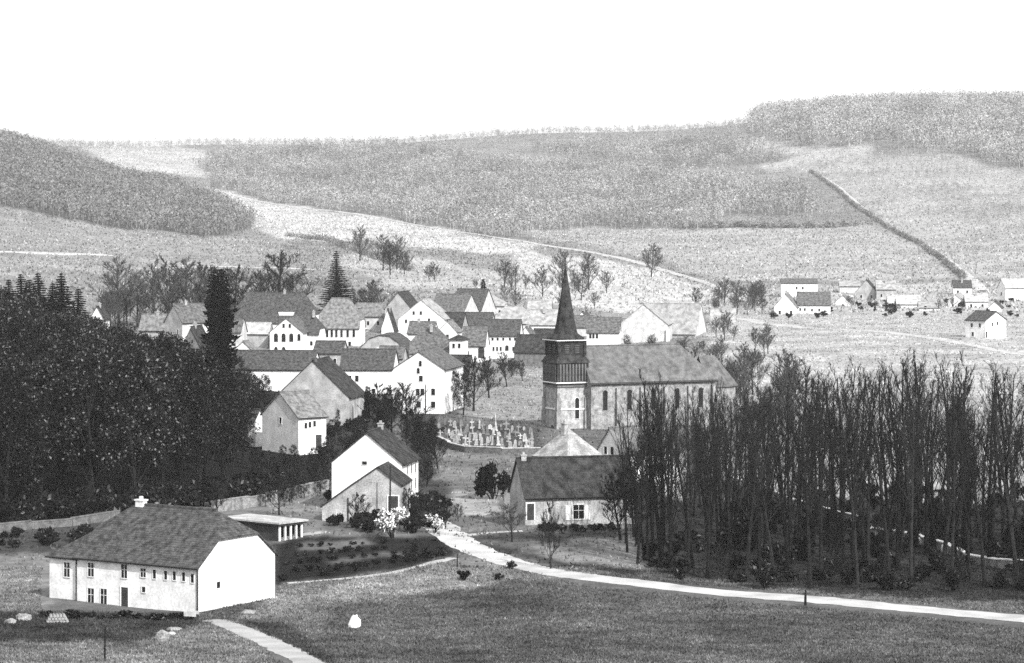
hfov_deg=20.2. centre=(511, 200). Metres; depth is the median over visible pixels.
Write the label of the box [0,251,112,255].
field lane
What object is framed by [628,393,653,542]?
grove tree
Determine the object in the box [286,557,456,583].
field bank path
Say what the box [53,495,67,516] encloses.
edge bush
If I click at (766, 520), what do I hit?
grove tree
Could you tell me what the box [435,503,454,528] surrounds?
bare tree
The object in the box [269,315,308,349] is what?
school
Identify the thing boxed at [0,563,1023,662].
meadow grass
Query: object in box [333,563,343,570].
bush
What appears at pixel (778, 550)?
undergrowth bush
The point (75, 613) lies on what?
bush
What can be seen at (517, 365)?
bare tree
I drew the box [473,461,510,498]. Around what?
bush
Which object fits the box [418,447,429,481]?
tree
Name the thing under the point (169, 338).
leafy tree
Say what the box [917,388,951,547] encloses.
grove tree
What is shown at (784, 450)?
grove tree
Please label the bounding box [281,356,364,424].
gable barn
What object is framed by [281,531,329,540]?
farm track
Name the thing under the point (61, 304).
conifer
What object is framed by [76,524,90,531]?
bush
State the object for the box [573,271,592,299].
bare tree
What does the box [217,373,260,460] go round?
leafy tree
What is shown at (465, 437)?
gravestone
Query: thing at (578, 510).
window
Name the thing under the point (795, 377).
bare tree
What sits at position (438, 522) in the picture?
blossoming shrub
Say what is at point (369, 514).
bush
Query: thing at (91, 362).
leafy tree
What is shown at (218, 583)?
window
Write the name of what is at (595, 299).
bare tree
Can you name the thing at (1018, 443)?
grove tree
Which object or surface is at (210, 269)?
bare tree
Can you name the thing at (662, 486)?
grove tree
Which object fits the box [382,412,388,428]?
tree
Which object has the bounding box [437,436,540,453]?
churchyard wall
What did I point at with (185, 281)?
bare tree
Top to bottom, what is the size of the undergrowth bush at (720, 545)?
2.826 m
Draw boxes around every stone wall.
[0,510,119,532]
[211,480,328,511]
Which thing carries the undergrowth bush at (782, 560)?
on the ground at (116, 479)
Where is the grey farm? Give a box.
[856,276,875,299]
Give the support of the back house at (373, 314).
on the ground at (116, 479)
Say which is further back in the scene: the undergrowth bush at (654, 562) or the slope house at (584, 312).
the slope house at (584, 312)
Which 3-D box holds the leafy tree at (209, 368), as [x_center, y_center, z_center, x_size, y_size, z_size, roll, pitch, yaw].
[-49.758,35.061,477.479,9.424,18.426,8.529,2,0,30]
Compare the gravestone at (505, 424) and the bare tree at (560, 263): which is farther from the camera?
the bare tree at (560, 263)
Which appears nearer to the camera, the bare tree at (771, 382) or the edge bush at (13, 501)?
the edge bush at (13, 501)
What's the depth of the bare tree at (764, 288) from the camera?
1100.09 m
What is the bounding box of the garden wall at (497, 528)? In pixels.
[461,524,631,531]
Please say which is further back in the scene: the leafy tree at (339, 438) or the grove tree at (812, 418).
the leafy tree at (339, 438)
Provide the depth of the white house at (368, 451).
408.55 m
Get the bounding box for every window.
[63,561,70,577]
[87,562,94,577]
[87,587,94,602]
[100,588,107,603]
[120,563,127,578]
[140,567,146,577]
[141,586,145,592]
[152,569,156,579]
[163,570,167,580]
[172,570,176,580]
[181,571,185,581]
[190,573,194,583]
[216,580,220,588]
[274,333,277,341]
[281,333,285,341]
[289,333,293,341]
[361,461,367,465]
[415,388,419,395]
[418,375,422,381]
[431,388,434,395]
[431,401,435,407]
[572,504,584,519]
[574,397,579,418]
[602,390,607,410]
[603,446,607,454]
[610,446,613,454]
[627,389,631,409]
[674,388,679,407]
[698,387,703,407]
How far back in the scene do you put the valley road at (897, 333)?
854.40 m
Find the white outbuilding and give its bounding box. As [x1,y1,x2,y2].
[500,485,509,518]
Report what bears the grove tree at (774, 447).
on the ground at (116, 479)
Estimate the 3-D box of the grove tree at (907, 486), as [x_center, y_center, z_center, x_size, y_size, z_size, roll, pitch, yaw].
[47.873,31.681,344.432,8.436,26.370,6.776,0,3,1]
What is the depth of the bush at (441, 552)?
359.17 m
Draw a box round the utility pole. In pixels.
[389,465,390,515]
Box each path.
[204,619,326,662]
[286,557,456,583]
[463,530,522,535]
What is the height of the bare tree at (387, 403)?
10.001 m
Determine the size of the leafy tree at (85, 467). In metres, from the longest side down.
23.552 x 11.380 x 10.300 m
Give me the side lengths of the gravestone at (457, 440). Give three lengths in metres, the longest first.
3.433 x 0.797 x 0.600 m
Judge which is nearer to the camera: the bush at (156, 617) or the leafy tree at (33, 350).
the bush at (156, 617)
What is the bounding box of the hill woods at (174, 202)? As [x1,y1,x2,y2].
[0,128,257,238]
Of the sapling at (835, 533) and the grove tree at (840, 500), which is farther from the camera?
the grove tree at (840, 500)
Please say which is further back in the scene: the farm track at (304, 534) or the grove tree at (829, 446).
the grove tree at (829, 446)
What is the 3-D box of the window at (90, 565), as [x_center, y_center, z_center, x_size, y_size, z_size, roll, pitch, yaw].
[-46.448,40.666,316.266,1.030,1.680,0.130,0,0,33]
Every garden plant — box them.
[291,565,300,571]
[304,556,315,562]
[304,564,314,570]
[326,555,338,559]
[327,547,335,552]
[342,545,353,551]
[355,545,364,550]
[378,538,387,543]
[390,553,400,559]
[410,541,420,546]
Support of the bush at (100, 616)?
on the ground at (116, 479)
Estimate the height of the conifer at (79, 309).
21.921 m
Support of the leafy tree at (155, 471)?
on the ground at (116, 479)
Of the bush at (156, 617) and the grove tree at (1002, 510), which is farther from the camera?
the grove tree at (1002, 510)
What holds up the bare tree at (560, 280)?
on the hills at (638, 224)
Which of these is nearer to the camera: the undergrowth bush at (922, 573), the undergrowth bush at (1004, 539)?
the undergrowth bush at (922, 573)
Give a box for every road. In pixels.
[423,521,1023,621]
[737,318,1023,354]
[822,175,989,290]
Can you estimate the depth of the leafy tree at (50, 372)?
417.55 m
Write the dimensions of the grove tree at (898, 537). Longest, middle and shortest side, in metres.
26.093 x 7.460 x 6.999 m
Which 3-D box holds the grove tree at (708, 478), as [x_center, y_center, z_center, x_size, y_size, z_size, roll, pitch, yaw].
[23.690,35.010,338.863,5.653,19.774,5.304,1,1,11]
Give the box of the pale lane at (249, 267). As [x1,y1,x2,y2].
[153,266,318,269]
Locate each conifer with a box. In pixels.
[3,279,18,302]
[13,274,27,299]
[20,280,47,309]
[31,273,48,309]
[45,283,58,309]
[47,273,74,317]
[66,289,93,325]
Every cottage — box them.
[491,292,507,312]
[507,452,633,524]
[596,424,680,480]
[710,305,735,323]
[886,295,920,307]
[948,292,963,306]
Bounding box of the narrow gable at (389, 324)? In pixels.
[380,305,398,333]
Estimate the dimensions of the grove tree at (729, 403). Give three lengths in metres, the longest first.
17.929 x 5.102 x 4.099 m
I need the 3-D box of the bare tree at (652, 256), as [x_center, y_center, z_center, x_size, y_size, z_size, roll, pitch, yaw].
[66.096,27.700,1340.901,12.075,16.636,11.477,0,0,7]
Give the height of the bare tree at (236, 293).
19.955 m
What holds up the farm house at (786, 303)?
on the ground at (116, 479)
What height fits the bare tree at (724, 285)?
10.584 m
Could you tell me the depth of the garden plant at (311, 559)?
351.62 m
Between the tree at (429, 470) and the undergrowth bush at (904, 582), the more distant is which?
the tree at (429, 470)
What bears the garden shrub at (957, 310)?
on the ground at (116, 479)
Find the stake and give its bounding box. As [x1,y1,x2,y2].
[104,627,105,658]
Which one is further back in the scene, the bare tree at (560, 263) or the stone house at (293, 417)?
the bare tree at (560, 263)
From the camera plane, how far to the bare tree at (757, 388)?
530.18 m
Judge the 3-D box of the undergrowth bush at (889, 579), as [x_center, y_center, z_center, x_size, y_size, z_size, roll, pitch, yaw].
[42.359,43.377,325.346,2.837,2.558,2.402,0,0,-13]
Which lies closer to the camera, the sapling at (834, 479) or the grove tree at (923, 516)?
the grove tree at (923, 516)
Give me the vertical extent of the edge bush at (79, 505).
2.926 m
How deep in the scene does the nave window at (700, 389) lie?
562.14 m
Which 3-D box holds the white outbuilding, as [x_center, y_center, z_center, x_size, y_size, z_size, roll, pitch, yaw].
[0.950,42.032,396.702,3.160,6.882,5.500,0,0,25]
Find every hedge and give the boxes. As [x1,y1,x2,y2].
[147,267,333,285]
[284,232,417,270]
[358,169,503,178]
[667,217,872,228]
[809,169,967,278]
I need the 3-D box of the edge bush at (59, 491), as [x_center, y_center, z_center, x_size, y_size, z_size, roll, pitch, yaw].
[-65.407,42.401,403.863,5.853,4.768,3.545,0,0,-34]
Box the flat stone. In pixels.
[166,627,181,630]
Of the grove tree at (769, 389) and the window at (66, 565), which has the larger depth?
the grove tree at (769, 389)
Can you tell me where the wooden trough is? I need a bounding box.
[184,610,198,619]
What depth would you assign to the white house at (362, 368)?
653.47 m
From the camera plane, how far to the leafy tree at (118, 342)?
525.36 m
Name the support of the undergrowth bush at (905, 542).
on the ground at (116, 479)
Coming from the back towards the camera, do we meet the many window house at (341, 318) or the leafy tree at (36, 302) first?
the many window house at (341, 318)
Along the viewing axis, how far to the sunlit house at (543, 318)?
920.72 m
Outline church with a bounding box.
[541,258,737,429]
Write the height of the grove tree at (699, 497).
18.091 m
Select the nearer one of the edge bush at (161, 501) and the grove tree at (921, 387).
the edge bush at (161, 501)
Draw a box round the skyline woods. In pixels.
[29,117,747,152]
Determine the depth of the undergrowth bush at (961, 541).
366.99 m
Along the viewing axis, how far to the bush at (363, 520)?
381.29 m
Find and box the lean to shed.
[320,461,412,523]
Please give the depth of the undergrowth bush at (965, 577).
335.88 m
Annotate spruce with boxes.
[316,251,367,330]
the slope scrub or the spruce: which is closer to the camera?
the spruce
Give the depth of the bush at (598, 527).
383.33 m
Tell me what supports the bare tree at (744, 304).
on the hills at (638, 224)
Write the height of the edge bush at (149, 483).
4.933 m
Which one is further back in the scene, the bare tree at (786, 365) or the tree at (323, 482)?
the bare tree at (786, 365)
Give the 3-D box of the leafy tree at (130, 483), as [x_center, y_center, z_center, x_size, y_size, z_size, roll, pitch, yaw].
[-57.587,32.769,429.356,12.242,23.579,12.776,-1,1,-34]
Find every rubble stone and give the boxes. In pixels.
[4,618,16,623]
[16,613,31,620]
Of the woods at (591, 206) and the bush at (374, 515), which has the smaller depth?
the bush at (374, 515)
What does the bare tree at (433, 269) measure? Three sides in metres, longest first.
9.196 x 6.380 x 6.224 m
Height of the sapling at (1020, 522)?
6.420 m
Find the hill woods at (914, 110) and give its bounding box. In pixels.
[744,88,1023,168]
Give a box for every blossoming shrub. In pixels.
[374,508,404,538]
[395,506,410,524]
[425,513,443,532]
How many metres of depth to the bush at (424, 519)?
387.97 m
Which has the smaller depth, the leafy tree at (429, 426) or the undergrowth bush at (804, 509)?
the undergrowth bush at (804, 509)
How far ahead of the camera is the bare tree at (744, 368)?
616.91 m
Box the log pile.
[46,613,68,622]
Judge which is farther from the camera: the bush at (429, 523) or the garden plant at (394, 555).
the bush at (429, 523)
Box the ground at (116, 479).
[0,289,1023,662]
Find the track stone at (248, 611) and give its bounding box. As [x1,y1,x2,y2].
[240,609,255,614]
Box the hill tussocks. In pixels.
[0,111,1023,316]
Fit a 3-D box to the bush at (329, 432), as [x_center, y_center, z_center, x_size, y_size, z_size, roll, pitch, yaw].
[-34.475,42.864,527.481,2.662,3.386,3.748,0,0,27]
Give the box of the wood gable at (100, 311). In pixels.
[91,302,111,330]
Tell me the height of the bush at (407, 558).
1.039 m
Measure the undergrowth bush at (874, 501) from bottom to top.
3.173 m
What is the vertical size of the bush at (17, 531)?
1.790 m
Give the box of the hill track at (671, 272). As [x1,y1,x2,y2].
[208,187,745,300]
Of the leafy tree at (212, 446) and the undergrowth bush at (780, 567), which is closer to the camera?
the undergrowth bush at (780, 567)
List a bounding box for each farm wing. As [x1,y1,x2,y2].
[796,291,830,313]
[875,278,896,299]
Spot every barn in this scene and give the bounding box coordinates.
[231,349,319,390]
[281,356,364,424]
[360,332,409,356]
[384,290,417,326]
[445,312,468,332]
[456,288,496,313]
[466,312,494,325]
[513,334,551,365]
[527,300,552,311]
[621,302,672,343]
[650,303,706,337]
[780,278,817,296]
[838,280,860,292]
[917,301,940,310]
[988,300,1003,311]
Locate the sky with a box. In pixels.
[0,0,1023,146]
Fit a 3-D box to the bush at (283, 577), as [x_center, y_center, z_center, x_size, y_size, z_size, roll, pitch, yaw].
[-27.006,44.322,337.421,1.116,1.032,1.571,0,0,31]
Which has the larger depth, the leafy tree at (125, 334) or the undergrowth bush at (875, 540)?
the leafy tree at (125, 334)
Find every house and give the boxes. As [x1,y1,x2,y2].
[138,310,166,339]
[163,300,207,338]
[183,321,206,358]
[229,317,247,346]
[234,289,319,328]
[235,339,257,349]
[246,322,272,347]
[260,389,328,454]
[313,340,347,365]
[319,297,365,345]
[328,420,421,497]
[339,348,399,393]
[355,303,386,331]
[379,345,408,362]
[391,346,464,413]
[397,298,449,337]
[406,318,437,340]
[408,324,449,355]
[433,293,479,311]
[440,319,462,338]
[448,334,469,353]
[451,354,474,393]
[462,326,489,362]
[484,319,523,358]
[495,303,529,328]
[523,323,535,333]
[529,306,557,329]
[532,420,601,456]
[534,328,554,333]
[574,315,594,335]
[580,308,589,314]
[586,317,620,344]
[773,290,798,313]
[834,292,852,305]
[951,279,971,293]
[963,291,988,307]
[964,310,1006,338]
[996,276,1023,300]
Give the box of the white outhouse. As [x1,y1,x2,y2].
[246,408,261,446]
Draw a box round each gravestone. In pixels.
[455,427,459,443]
[462,434,468,444]
[472,433,477,440]
[485,421,489,434]
[490,429,494,444]
[494,414,497,430]
[496,432,500,445]
[503,420,508,429]
[523,436,528,446]
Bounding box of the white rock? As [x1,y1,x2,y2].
[348,615,360,627]
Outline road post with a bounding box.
[804,590,806,605]
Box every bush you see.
[0,496,13,505]
[0,503,13,522]
[0,503,24,522]
[0,531,8,538]
[8,538,20,547]
[9,500,39,521]
[9,526,24,537]
[10,496,32,506]
[12,491,27,503]
[24,496,47,520]
[25,483,42,498]
[28,498,59,519]
[32,493,43,501]
[33,486,67,497]
[33,531,45,540]
[37,525,55,534]
[38,609,52,616]
[39,489,54,500]
[39,533,60,545]
[49,499,68,518]
[52,490,84,500]
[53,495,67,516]
[56,499,77,518]
[65,484,91,498]
[65,608,74,615]
[66,500,97,515]
[66,528,84,537]
[69,532,81,540]
[70,610,85,618]
[72,483,95,499]
[75,501,97,514]
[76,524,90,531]
[80,484,97,502]
[83,612,95,616]
[94,486,114,509]
[94,499,103,512]
[95,480,111,511]
[97,614,107,618]
[99,496,111,509]
[102,494,122,512]
[108,613,120,617]
[113,493,132,510]
[116,490,137,508]
[117,610,132,616]
[118,488,136,497]
[130,486,147,498]
[131,612,142,618]
[133,476,153,491]
[135,487,162,498]
[142,477,158,494]
[145,486,172,504]
[147,496,173,504]
[150,613,164,620]
[152,481,169,491]
[155,489,175,504]
[164,612,175,619]
[166,482,184,490]
[167,480,206,506]
[172,497,186,505]
[173,612,183,618]
[177,490,203,506]
[189,478,213,505]
[194,476,234,506]
[197,473,226,501]
[226,477,255,496]
[231,465,261,493]
[252,475,266,492]
[255,471,271,492]
[262,462,283,479]
[277,574,289,580]
[315,444,329,459]
[320,567,332,571]
[320,569,330,575]
[323,488,331,500]
[325,513,343,525]
[326,425,334,439]
[327,425,335,436]
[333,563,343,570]
[349,515,363,528]
[350,561,360,567]
[353,511,372,517]
[357,516,374,530]
[361,509,381,519]
[362,519,378,532]
[398,516,416,530]
[402,555,413,561]
[404,518,423,532]
[416,490,438,498]
[416,514,431,526]
[420,491,437,509]
[421,552,431,557]
[425,490,446,508]
[426,517,443,528]
[431,493,442,510]
[437,548,449,555]
[444,498,452,507]
[457,570,469,579]
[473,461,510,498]
[494,573,504,579]
[496,482,509,491]
[506,559,517,567]
[580,525,586,531]
[594,523,602,529]
[599,524,608,529]
[642,542,657,557]
[646,556,675,566]
[661,557,690,569]
[664,550,674,559]
[665,541,681,554]
[669,567,688,578]
[673,529,701,540]
[694,539,704,552]
[710,540,735,556]
[715,528,745,547]
[718,515,743,531]
[722,552,745,569]
[727,572,748,582]
[736,520,756,536]
[737,498,748,513]
[740,514,754,523]
[741,511,756,518]
[742,536,756,547]
[749,556,776,566]
[750,564,780,588]
[757,542,778,561]
[763,517,776,532]
[766,565,786,577]
[771,507,787,523]
[774,543,790,563]
[778,550,793,568]
[780,568,798,582]
[792,533,815,551]
[793,516,817,533]
[793,548,814,560]
[801,503,814,518]
[804,566,836,579]
[818,556,842,573]
[823,509,840,518]
[835,566,859,584]
[839,517,851,530]
[845,500,857,512]
[845,551,869,574]
[846,529,873,548]
[856,513,876,532]
[862,567,881,582]
[865,484,878,498]
[867,560,881,573]
[870,492,879,509]
[870,532,884,544]
[870,543,883,556]
[871,573,896,589]
[876,556,896,568]
[896,575,917,589]
[903,532,908,551]
[913,528,920,546]
[913,564,932,581]
[921,505,937,521]
[926,546,941,564]
[928,531,938,542]
[929,521,951,533]
[930,558,940,570]
[938,528,959,540]
[944,570,967,579]
[945,566,959,591]
[948,535,973,544]
[949,555,975,571]
[974,504,991,520]
[985,539,999,556]
[992,571,1008,588]
[998,545,1023,555]
[1002,528,1014,542]
[1005,560,1023,570]
[1009,483,1023,500]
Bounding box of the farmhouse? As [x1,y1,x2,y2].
[45,496,278,611]
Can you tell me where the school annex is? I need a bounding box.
[305,310,325,349]
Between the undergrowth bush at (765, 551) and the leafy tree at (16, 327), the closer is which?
the undergrowth bush at (765, 551)
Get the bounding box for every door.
[120,586,128,606]
[315,434,321,446]
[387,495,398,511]
[477,347,484,357]
[526,502,534,519]
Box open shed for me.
[228,513,307,540]
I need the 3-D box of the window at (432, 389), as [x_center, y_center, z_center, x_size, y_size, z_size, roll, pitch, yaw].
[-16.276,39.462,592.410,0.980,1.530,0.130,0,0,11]
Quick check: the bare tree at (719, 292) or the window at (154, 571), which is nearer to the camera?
the window at (154, 571)
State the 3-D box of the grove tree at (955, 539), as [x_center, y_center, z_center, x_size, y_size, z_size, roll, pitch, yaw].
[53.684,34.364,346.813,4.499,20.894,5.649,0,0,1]
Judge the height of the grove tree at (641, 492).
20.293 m
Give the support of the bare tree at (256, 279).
on the ground at (116, 479)
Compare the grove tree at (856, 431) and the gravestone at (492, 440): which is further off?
the gravestone at (492, 440)
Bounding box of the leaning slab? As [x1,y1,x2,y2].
[155,630,169,640]
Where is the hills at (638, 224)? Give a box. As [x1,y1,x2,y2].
[0,111,1023,317]
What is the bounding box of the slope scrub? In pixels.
[771,134,1023,231]
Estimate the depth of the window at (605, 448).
448.39 m
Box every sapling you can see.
[710,547,730,581]
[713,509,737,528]
[751,519,772,547]
[790,474,804,503]
[791,474,818,503]
[814,511,844,559]
[817,464,839,496]
[822,484,839,519]
[822,546,857,586]
[872,508,896,540]
[873,508,906,556]
[887,478,922,498]
[887,483,896,505]
[917,504,938,528]
[951,560,969,587]
[957,535,965,556]
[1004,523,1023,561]
[1010,563,1023,588]
[1014,508,1023,539]
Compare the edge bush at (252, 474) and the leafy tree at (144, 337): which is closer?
the edge bush at (252, 474)
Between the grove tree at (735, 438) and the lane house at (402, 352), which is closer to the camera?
the grove tree at (735, 438)
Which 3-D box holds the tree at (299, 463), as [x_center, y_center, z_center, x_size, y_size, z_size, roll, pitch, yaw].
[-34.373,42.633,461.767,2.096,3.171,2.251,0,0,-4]
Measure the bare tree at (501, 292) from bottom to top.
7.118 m
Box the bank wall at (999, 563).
[875,527,1023,569]
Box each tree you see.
[0,285,13,304]
[0,299,30,338]
[0,310,13,337]
[0,334,48,405]
[0,337,41,366]
[0,338,48,493]
[0,342,27,488]
[0,345,53,492]
[0,347,50,453]
[0,353,54,490]
[0,354,72,488]
[0,367,53,501]
[0,400,13,462]
[1,313,47,353]
[2,288,15,303]
[4,292,50,323]
[18,312,66,461]
[19,303,61,342]
[29,332,86,474]
[30,317,78,349]
[30,327,60,359]
[30,328,94,488]
[32,349,97,489]
[50,310,74,337]
[50,344,133,487]
[58,308,81,335]
[60,323,111,469]
[62,318,80,338]
[62,332,109,474]
[62,340,127,489]
[62,360,125,475]
[67,312,88,331]
[75,316,114,346]
[77,317,115,425]
[87,255,145,326]
[91,341,176,488]
[92,289,123,319]
[94,338,177,487]
[95,291,124,326]
[97,339,189,480]
[98,331,127,383]
[105,292,127,324]
[107,321,140,355]
[108,321,135,339]
[110,342,172,480]
[114,332,146,344]
[116,290,138,324]
[118,338,189,478]
[120,269,154,326]
[123,257,182,313]
[125,355,198,485]
[130,311,142,330]
[134,255,188,308]
[137,332,151,343]
[146,338,162,351]
[151,292,180,313]
[152,351,209,476]
[153,256,209,307]
[154,330,189,388]
[154,332,192,458]
[154,345,172,473]
[159,339,213,480]
[164,345,242,477]
[180,371,218,472]
[181,262,235,306]
[190,365,254,481]
[199,269,241,372]
[202,280,232,355]
[203,357,245,464]
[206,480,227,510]
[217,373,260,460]
[219,264,257,312]
[224,395,245,461]
[232,356,245,382]
[237,389,251,446]
[237,398,254,459]
[238,264,288,296]
[242,366,260,407]
[242,372,260,403]
[243,384,255,411]
[247,401,262,424]
[248,376,267,409]
[248,447,261,464]
[253,249,315,294]
[254,373,274,409]
[255,451,266,471]
[256,480,265,494]
[259,486,270,506]
[260,475,300,514]
[277,445,286,463]
[281,272,310,294]
[281,457,291,476]
[281,472,287,487]
[284,483,296,502]
[285,473,299,502]
[286,444,300,466]
[292,453,304,470]
[292,457,303,474]
[297,476,310,497]
[305,454,317,480]
[307,447,316,463]
[307,468,316,482]
[310,456,320,477]
[311,462,319,480]
[313,472,327,493]
[319,463,330,479]
[320,454,331,473]
[321,455,328,472]
[322,436,335,458]
[322,437,341,459]
[327,419,337,431]
[331,450,338,460]
[333,409,340,434]
[336,425,349,450]
[343,435,356,449]
[344,287,372,302]
[347,224,374,260]
[347,492,371,522]
[350,422,363,440]
[350,423,364,442]
[352,416,364,437]
[357,382,395,422]
[358,280,380,302]
[362,386,370,418]
[364,284,395,304]
[370,410,380,427]
[371,234,396,270]
[375,381,435,435]
[377,385,409,432]
[379,244,401,274]
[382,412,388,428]
[385,235,410,269]
[397,250,413,273]
[397,407,426,449]
[400,429,411,444]
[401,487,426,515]
[410,433,419,453]
[411,428,427,455]
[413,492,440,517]
[415,413,428,432]
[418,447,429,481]
[418,457,435,486]
[422,440,435,469]
[423,266,431,277]
[423,418,438,442]
[424,461,432,484]
[426,434,449,468]
[428,416,437,436]
[429,263,441,281]
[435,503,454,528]
[451,370,462,410]
[451,372,474,414]
[453,504,463,520]
[455,356,496,410]
[475,356,502,397]
[480,279,486,287]
[491,501,526,541]
[493,351,515,386]
[494,259,515,285]
[500,284,511,297]
[503,272,519,288]
[508,286,523,304]
[510,262,524,284]
[513,361,522,375]
[517,367,524,380]
[521,274,531,286]
[529,265,554,296]
[538,501,559,568]
[548,248,573,282]
[555,272,563,288]
[569,269,576,282]
[569,279,580,297]
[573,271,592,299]
[576,251,599,289]
[588,291,600,308]
[596,270,614,292]
[597,472,633,539]
[603,446,668,544]
[610,406,637,552]
[613,397,643,536]
[621,422,658,559]
[622,335,630,342]
[627,367,675,560]
[627,406,651,563]
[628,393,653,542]
[630,399,670,560]
[632,393,649,472]
[636,397,670,540]
[638,384,691,555]
[640,395,659,530]
[641,242,664,276]
[641,425,665,555]
[646,333,657,343]
[647,398,670,544]
[650,370,683,525]
[650,382,680,534]
[650,382,681,519]
[655,376,669,479]
[655,386,687,556]
[656,395,680,522]
[656,413,686,540]
[658,424,695,567]
[663,404,703,550]
[667,410,699,550]
[668,391,717,572]
[669,398,683,496]
[677,336,688,347]
[682,387,706,500]
[685,384,708,507]
[685,411,704,515]
[688,287,703,302]
[688,414,719,501]
[689,405,724,556]
[690,345,700,357]
[690,400,704,493]
[691,409,711,541]
[691,415,736,577]
[695,428,718,521]
[699,388,712,447]
[699,404,731,542]
[701,388,751,574]
[702,343,717,354]
[702,384,721,506]
[702,388,727,542]
[704,379,719,421]
[705,398,732,536]
[706,394,742,536]
[709,317,719,336]
[709,410,722,508]
[709,410,743,554]
[710,344,725,359]
[710,385,730,453]
[710,395,743,484]
[711,284,726,302]
[711,295,726,307]
[711,335,728,358]
[711,399,738,513]
[714,277,733,302]
[714,315,731,339]
[716,376,734,474]
[719,310,733,324]
[719,395,744,508]
[719,407,736,498]
[721,413,749,532]
[722,364,744,391]
[726,280,745,297]
[726,351,764,401]
[727,325,737,340]
[727,404,744,511]
[728,293,741,305]
[728,293,742,310]
[729,366,753,407]
[729,405,775,582]
[730,404,754,434]
[731,392,744,487]
[732,341,753,363]
[732,388,766,505]
[732,393,768,551]
[732,399,761,515]
[733,403,781,566]
[734,388,755,510]
[736,349,770,394]
[736,371,761,402]
[742,283,760,301]
[742,300,753,314]
[743,406,797,582]
[744,285,760,302]
[744,413,779,559]
[746,415,779,513]
[748,387,783,437]
[749,297,759,310]
[749,326,760,349]
[749,388,781,441]
[749,415,775,527]
[750,348,765,368]
[754,285,763,295]
[754,380,781,467]
[754,385,780,516]
[756,327,776,353]
[756,332,771,355]
[756,392,799,535]
[757,293,767,311]
[758,321,771,331]
[759,280,768,296]
[759,403,785,512]
[760,403,803,571]
[760,423,796,556]
[762,348,810,421]
[763,399,786,520]
[766,377,786,402]
[767,368,809,556]
[768,387,778,408]
[769,406,784,485]
[771,363,829,537]
[771,385,797,426]
[771,400,794,510]
[774,362,804,395]
[777,388,809,426]
[777,389,810,470]
[779,399,800,424]
[780,409,801,512]
[781,356,822,539]
[784,403,834,589]
[789,375,833,515]
[790,381,832,527]
[791,370,833,518]
[791,401,828,542]
[793,392,840,570]
[795,373,821,507]
[804,382,825,455]
[807,370,838,518]
[807,370,853,555]
[815,385,844,510]
[816,362,866,562]
[817,375,837,512]
[823,368,880,551]
[823,391,862,546]
[826,384,874,585]
[827,355,869,510]
[827,379,863,492]
[827,390,845,506]
[828,379,874,557]
[836,378,879,552]
[838,370,880,546]
[841,371,888,566]
[845,378,882,532]
[856,369,917,574]
[858,365,919,573]
[863,361,898,529]
[863,366,910,548]
[867,359,931,571]
[877,359,948,568]
[880,382,901,504]
[885,383,906,511]
[886,348,931,531]
[886,386,937,559]
[887,390,942,579]
[888,354,931,546]
[890,398,907,506]
[897,350,935,490]
[898,348,952,550]
[906,357,932,500]
[907,373,947,554]
[914,365,951,534]
[914,395,943,506]
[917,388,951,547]
[919,349,999,573]
[928,352,965,501]
[929,364,969,526]
[930,411,972,572]
[932,359,972,502]
[934,380,958,529]
[935,299,942,308]
[935,422,988,557]
[938,371,986,553]
[939,401,974,556]
[942,425,992,580]
[944,397,983,533]
[945,385,983,536]
[946,407,1003,585]
[950,376,975,511]
[956,405,988,559]
[963,360,1013,556]
[963,402,1003,550]
[967,411,988,536]
[971,373,1023,587]
[972,386,1010,543]
[973,379,1012,490]
[976,390,1023,538]
[979,360,1023,558]
[992,367,1023,521]
[994,365,1023,518]
[998,384,1022,506]
[1002,391,1023,504]
[1010,441,1023,501]
[1011,382,1023,459]
[1012,425,1023,533]
[1013,382,1023,456]
[1015,433,1023,496]
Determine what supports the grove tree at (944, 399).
on the ground at (116, 479)
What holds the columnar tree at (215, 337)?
on the ground at (116, 479)
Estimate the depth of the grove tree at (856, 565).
330.10 m
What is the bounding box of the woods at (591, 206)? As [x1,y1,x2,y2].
[192,130,823,237]
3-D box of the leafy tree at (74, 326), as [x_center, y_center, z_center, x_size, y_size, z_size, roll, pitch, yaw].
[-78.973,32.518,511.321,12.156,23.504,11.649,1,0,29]
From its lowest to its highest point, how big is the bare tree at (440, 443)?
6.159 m
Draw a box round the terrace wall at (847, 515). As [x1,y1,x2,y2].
[732,477,857,519]
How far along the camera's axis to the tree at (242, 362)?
596.62 m
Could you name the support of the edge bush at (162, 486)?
on the ground at (116, 479)
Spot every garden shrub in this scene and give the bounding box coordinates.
[342,418,353,430]
[352,417,369,425]
[770,311,778,317]
[820,310,827,315]
[884,302,893,307]
[887,307,895,314]
[905,310,913,317]
[953,307,961,313]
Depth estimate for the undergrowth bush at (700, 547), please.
361.41 m
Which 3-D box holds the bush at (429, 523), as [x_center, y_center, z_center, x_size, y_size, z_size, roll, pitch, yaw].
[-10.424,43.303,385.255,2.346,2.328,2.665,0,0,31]
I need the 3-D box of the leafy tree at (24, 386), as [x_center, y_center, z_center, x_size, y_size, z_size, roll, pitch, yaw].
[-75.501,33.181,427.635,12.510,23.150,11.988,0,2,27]
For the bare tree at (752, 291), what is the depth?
1032.80 m
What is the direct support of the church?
on the ground at (116, 479)
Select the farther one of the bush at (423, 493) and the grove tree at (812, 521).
the bush at (423, 493)
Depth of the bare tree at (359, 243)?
1419.71 m
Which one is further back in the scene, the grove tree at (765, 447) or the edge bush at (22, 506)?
the grove tree at (765, 447)

